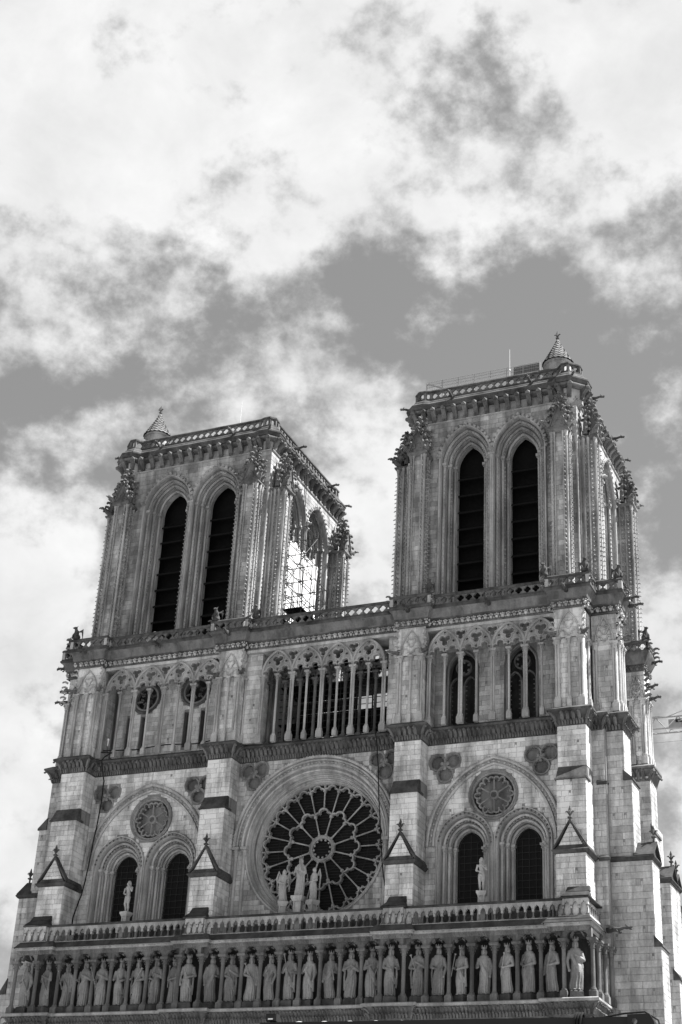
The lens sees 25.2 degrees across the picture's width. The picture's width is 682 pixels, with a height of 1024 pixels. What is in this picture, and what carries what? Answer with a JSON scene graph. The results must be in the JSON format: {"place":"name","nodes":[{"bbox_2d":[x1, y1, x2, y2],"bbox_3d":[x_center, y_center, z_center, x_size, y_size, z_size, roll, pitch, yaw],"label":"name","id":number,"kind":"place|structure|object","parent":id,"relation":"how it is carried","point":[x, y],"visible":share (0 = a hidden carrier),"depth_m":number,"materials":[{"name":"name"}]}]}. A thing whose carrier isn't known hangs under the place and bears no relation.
{"place":"outdoors","nodes":[
{"label":"outdoors","id":0,"kind":"place"},
{"bbox_2d":[0,0,681,989],"label":"sky","id":1,"kind":"structure","parent":0,"point":[311,216],"materials":[{"name":"white"}]},
{"label":"ground","id":2,"kind":"structure","parent":0,"visible":0},
{"bbox_2d":[0,331,681,1023],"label":"cathedral","id":3,"kind":"structure","parent":2,"relation":"on","point":[514,749],"depth_m":108.07,"materials":[{"name":"stone"}]},
{"bbox_2d":[14,963,33,1012],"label":"king statue","id":4,"kind":"object","parent":3,"relation":"on","point":[26,980],"visible":1,"depth_m":105.53,"materials":[{"name":"stone"}]},
{"bbox_2d":[35,960,51,1012],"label":"king statue","id":5,"kind":"object","parent":3,"relation":"on","point":[46,979],"visible":1,"depth_m":104.84,"materials":[{"name":"stone"}]},
{"bbox_2d":[56,963,72,1012],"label":"king statue","id":6,"kind":"object","parent":3,"relation":"on","point":[66,979],"visible":1,"depth_m":104.68,"materials":[{"name":"stone"}]},
{"bbox_2d":[72,627,83,639],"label":"chimera statue","id":7,"kind":"object","parent":3,"relation":"on","point":[75,635],"visible":1,"depth_m":119.25,"materials":[{"name":"stone"}]},
{"bbox_2d":[73,958,91,1012],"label":"king statue","id":8,"kind":"object","parent":3,"relation":"on","point":[84,977],"visible":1,"depth_m":104.22,"materials":[{"name":"stone"}]},
{"bbox_2d":[70,752,111,934],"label":"electric cable","id":9,"kind":"object","parent":3,"relation":"attached to","point":[94,834],"visible":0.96,"depth_m":111.80,"materials":[{"name":"black rubber"}]},
{"bbox_2d":[90,958,108,1011],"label":"king statue","id":10,"kind":"object","parent":3,"relation":"on","point":[102,975],"visible":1,"depth_m":103.72,"materials":[{"name":"stone"}]},
{"bbox_2d":[109,958,126,1011],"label":"king statue","id":11,"kind":"object","parent":3,"relation":"on","point":[120,975],"visible":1,"depth_m":103.13,"materials":[{"name":"stone"}]},
{"bbox_2d":[118,881,132,937],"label":"nude statue","id":12,"kind":"object","parent":3,"relation":"on","point":[126,915],"visible":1,"depth_m":106.18,"materials":[{"name":"stone"}]},
{"bbox_2d":[127,958,144,1010],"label":"king statue","id":13,"kind":"object","parent":3,"relation":"on","point":[138,974],"visible":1,"depth_m":102.64,"materials":[{"name":"stone"}]},
{"bbox_2d":[145,956,162,1010],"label":"king statue","id":14,"kind":"object","parent":3,"relation":"on","point":[156,972],"visible":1,"depth_m":102.14,"materials":[{"name":"stone"}]},
{"bbox_2d":[146,631,162,641],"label":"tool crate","id":15,"kind":"object","parent":3,"relation":"on","point":[154,638],"visible":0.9,"depth_m":117.42,"materials":[{"name":"grey"}]},
{"bbox_2d":[103,740,209,750],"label":"electric cable","id":16,"kind":"object","parent":3,"relation":"attached to","point":[154,746],"visible":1,"depth_m":113.16,"materials":[{"name":"black rubber"}]},
{"bbox_2d":[164,958,176,1008],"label":"king statue","id":17,"kind":"object","parent":3,"relation":"on","point":[171,979],"visible":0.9,"depth_m":101.61,"materials":[{"name":"stone"}]},
{"bbox_2d":[177,954,196,1007],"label":"king statue","id":18,"kind":"object","parent":3,"relation":"on","point":[188,971],"visible":1,"depth_m":100.86,"materials":[{"name":"stone"}]},
{"bbox_2d":[202,954,219,1008],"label":"king statue","id":19,"kind":"object","parent":3,"relation":"on","point":[211,971],"visible":1,"depth_m":100.60,"materials":[{"name":"stone"}]},
{"bbox_2d":[212,607,222,620],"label":"chimera statue","id":20,"kind":"object","parent":3,"relation":"on","point":[215,616],"visible":1,"depth_m":114.71,"materials":[{"name":"stone"}]},
{"bbox_2d":[222,955,238,1007],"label":"king statue","id":21,"kind":"object","parent":3,"relation":"on","point":[231,971],"visible":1,"depth_m":100.01,"materials":[{"name":"stone"}]},
{"bbox_2d":[242,954,257,1007],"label":"king statue","id":22,"kind":"object","parent":3,"relation":"on","point":[251,975],"visible":1,"depth_m":99.47,"materials":[{"name":"stone"}]},
{"bbox_2d":[252,604,261,617],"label":"chimera statue","id":23,"kind":"object","parent":3,"relation":"on","point":[256,611],"visible":1,"depth_m":113.84,"materials":[{"name":"stone"}]},
{"bbox_2d":[261,954,276,1006],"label":"king statue","id":24,"kind":"object","parent":3,"relation":"on","point":[270,973],"visible":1,"depth_m":98.98,"materials":[{"name":"stone"}]},
{"bbox_2d":[276,869,291,929],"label":"angel statue","id":25,"kind":"object","parent":3,"relation":"on","point":[284,879],"visible":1,"depth_m":102.01,"materials":[{"name":"stone"}]},
{"bbox_2d":[280,950,297,1006],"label":"king statue","id":26,"kind":"object","parent":3,"relation":"on","point":[289,969],"visible":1,"depth_m":98.44,"materials":[{"name":"stone"}]},
{"bbox_2d":[290,856,306,929],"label":"crowned woman statue","id":27,"kind":"object","parent":3,"relation":"on","point":[298,898],"visible":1,"depth_m":101.49,"materials":[{"name":"stone"}]},
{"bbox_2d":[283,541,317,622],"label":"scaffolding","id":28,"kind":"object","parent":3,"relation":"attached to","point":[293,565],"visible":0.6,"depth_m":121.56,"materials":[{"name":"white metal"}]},
{"bbox_2d":[299,456,306,606],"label":"hoist rope","id":29,"kind":"object","parent":3,"relation":"hanging from","point":[302,529],"visible":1,"depth_m":121.95,"materials":[{"name":"black rubber"}]},
{"bbox_2d":[283,516,327,623],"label":"tower scaffold","id":30,"kind":"object","parent":3,"relation":"on","point":[297,609],"visible":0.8,"depth_m":119.45,"materials":[{"name":"grey galvanised steel"}]},
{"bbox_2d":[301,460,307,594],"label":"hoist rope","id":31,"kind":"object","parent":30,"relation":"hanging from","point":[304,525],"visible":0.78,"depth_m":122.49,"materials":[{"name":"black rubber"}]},
{"bbox_2d":[301,951,316,1009],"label":"king statue","id":32,"kind":"object","parent":3,"relation":"on","point":[309,969],"visible":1,"depth_m":97.92,"materials":[{"name":"stone"}]},
{"bbox_2d":[227,749,394,932],"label":"rose window","id":33,"kind":"structure","parent":3,"relation":"in","point":[322,809],"depth_m":106.27,"materials":[{"name":"stone"}]},
{"bbox_2d":[306,867,321,928],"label":"angel statue","id":34,"kind":"object","parent":3,"relation":"on","point":[312,902],"visible":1,"depth_m":101.02,"materials":[{"name":"stone"}]},
{"bbox_2d":[321,950,337,1005],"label":"king statue","id":35,"kind":"object","parent":3,"relation":"on","point":[330,968],"visible":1,"depth_m":97.42,"materials":[{"name":"stone"}]},
{"bbox_2d":[278,658,387,741],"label":"nave scaffold","id":36,"kind":"object","parent":3,"relation":"on","point":[332,709],"visible":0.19,"depth_m":115.58,"materials":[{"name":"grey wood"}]},
{"bbox_2d":[342,948,358,1008],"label":"king statue","id":37,"kind":"object","parent":3,"relation":"on","point":[351,965],"visible":1,"depth_m":96.89,"materials":[{"name":"stone"}]},
{"bbox_2d":[363,947,383,1006],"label":"king statue","id":38,"kind":"object","parent":3,"relation":"on","point":[371,967],"visible":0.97,"depth_m":96.34,"materials":[{"name":"stone"}]},
{"bbox_2d":[374,727,384,885],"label":"electric cable","id":39,"kind":"object","parent":3,"relation":"attached to","point":[379,807],"visible":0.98,"depth_m":103.31,"materials":[{"name":"black rubber"}]},
{"bbox_2d":[382,944,399,1001],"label":"king statue","id":40,"kind":"object","parent":3,"relation":"on","point":[390,962],"visible":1,"depth_m":95.54,"materials":[{"name":"stone"}]},
{"bbox_2d":[408,945,424,1006],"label":"king statue","id":41,"kind":"object","parent":3,"relation":"on","point":[417,961],"visible":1,"depth_m":95.21,"materials":[{"name":"stone"}]},
{"bbox_2d":[425,579,434,592],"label":"chimera statue","id":42,"kind":"object","parent":3,"relation":"on","point":[429,586],"visible":1,"depth_m":108.50,"materials":[{"name":"stone"}]},
{"bbox_2d":[429,944,446,1001],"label":"king statue","id":43,"kind":"object","parent":3,"relation":"on","point":[438,962],"visible":1,"depth_m":94.70,"materials":[{"name":"stone"}]},
{"bbox_2d":[451,945,468,1001],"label":"king statue","id":44,"kind":"object","parent":3,"relation":"on","point":[461,965],"visible":1,"depth_m":94.08,"materials":[{"name":"stone"}]},
{"bbox_2d":[475,857,486,920],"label":"nude statue","id":45,"kind":"object","parent":3,"relation":"on","point":[482,893],"visible":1,"depth_m":96.77,"materials":[{"name":"stone"}]},
{"bbox_2d":[426,361,539,396],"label":"roof railing","id":46,"kind":"object","parent":3,"relation":"on","point":[524,368],"visible":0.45,"depth_m":118.90,"materials":[{"name":"metal"}]},
{"bbox_2d":[475,945,491,1000],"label":"king statue","id":47,"kind":"object","parent":3,"relation":"on","point":[484,962],"visible":1,"depth_m":93.57,"materials":[{"name":"stone"}]},
{"bbox_2d":[499,943,514,999],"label":"king statue","id":48,"kind":"object","parent":3,"relation":"on","point":[506,963],"visible":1,"depth_m":93.05,"materials":[{"name":"stone"}]},
{"bbox_2d":[520,940,536,1003],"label":"king statue","id":49,"kind":"object","parent":3,"relation":"on","point":[528,961],"visible":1,"depth_m":92.53,"materials":[{"name":"stone"}]},
{"bbox_2d":[539,562,550,577],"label":"chimera statue","id":50,"kind":"object","parent":3,"relation":"on","point":[543,570],"visible":1,"depth_m":105.31,"materials":[{"name":"stone"}]},
{"bbox_2d":[543,940,559,1001],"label":"king statue","id":51,"kind":"object","parent":3,"relation":"on","point":[551,961],"visible":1,"depth_m":92.03,"materials":[{"name":"stone"}]},
{"bbox_2d":[566,936,585,996],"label":"king statue","id":52,"kind":"object","parent":3,"relation":"on","point":[575,954],"visible":1,"depth_m":91.16,"materials":[{"name":"stone"}]},
{"bbox_2d":[578,556,588,571],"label":"chimera statue","id":53,"kind":"object","parent":3,"relation":"on","point":[584,564],"visible":1,"depth_m":104.23,"materials":[{"name":"stone"}]},
{"bbox_2d":[611,564,622,577],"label":"chimera statue","id":54,"kind":"object","parent":3,"relation":"on","point":[618,573],"visible":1,"depth_m":104.98,"materials":[{"name":"stone"}]},
{"bbox_2d":[638,627,649,639],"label":"chimera statue","id":55,"kind":"object","parent":3,"relation":"on","point":[645,634],"visible":1,"depth_m":113.89,"materials":[{"name":"stone"}]},
{"bbox_2d":[260,1011,659,1023],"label":"lighting gantry","id":56,"kind":"object","parent":2,"relation":"on","point":[630,1018],"visible":1,"depth_m":32.15,"materials":[{"name":"black paint"}]},
{"bbox_2d":[266,1014,279,1021],"bbox_3d":[-1.551,11.489,34.605,0.260,0.190,0.235,-9,-30,22],"label":"floodlight","id":57,"kind":"object","parent":56,"relation":"on","point":[272,1017],"visible":1,"depth_m":34.53,"materials":[{"name":"black paint"}]},
{"bbox_2d":[652,710,681,742],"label":"tower crane","id":58,"kind":"object","parent":2,"relation":"on","point":[675,723],"visible":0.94,"depth_m":160.38,"materials":[{"name":"paint"}]}
]}

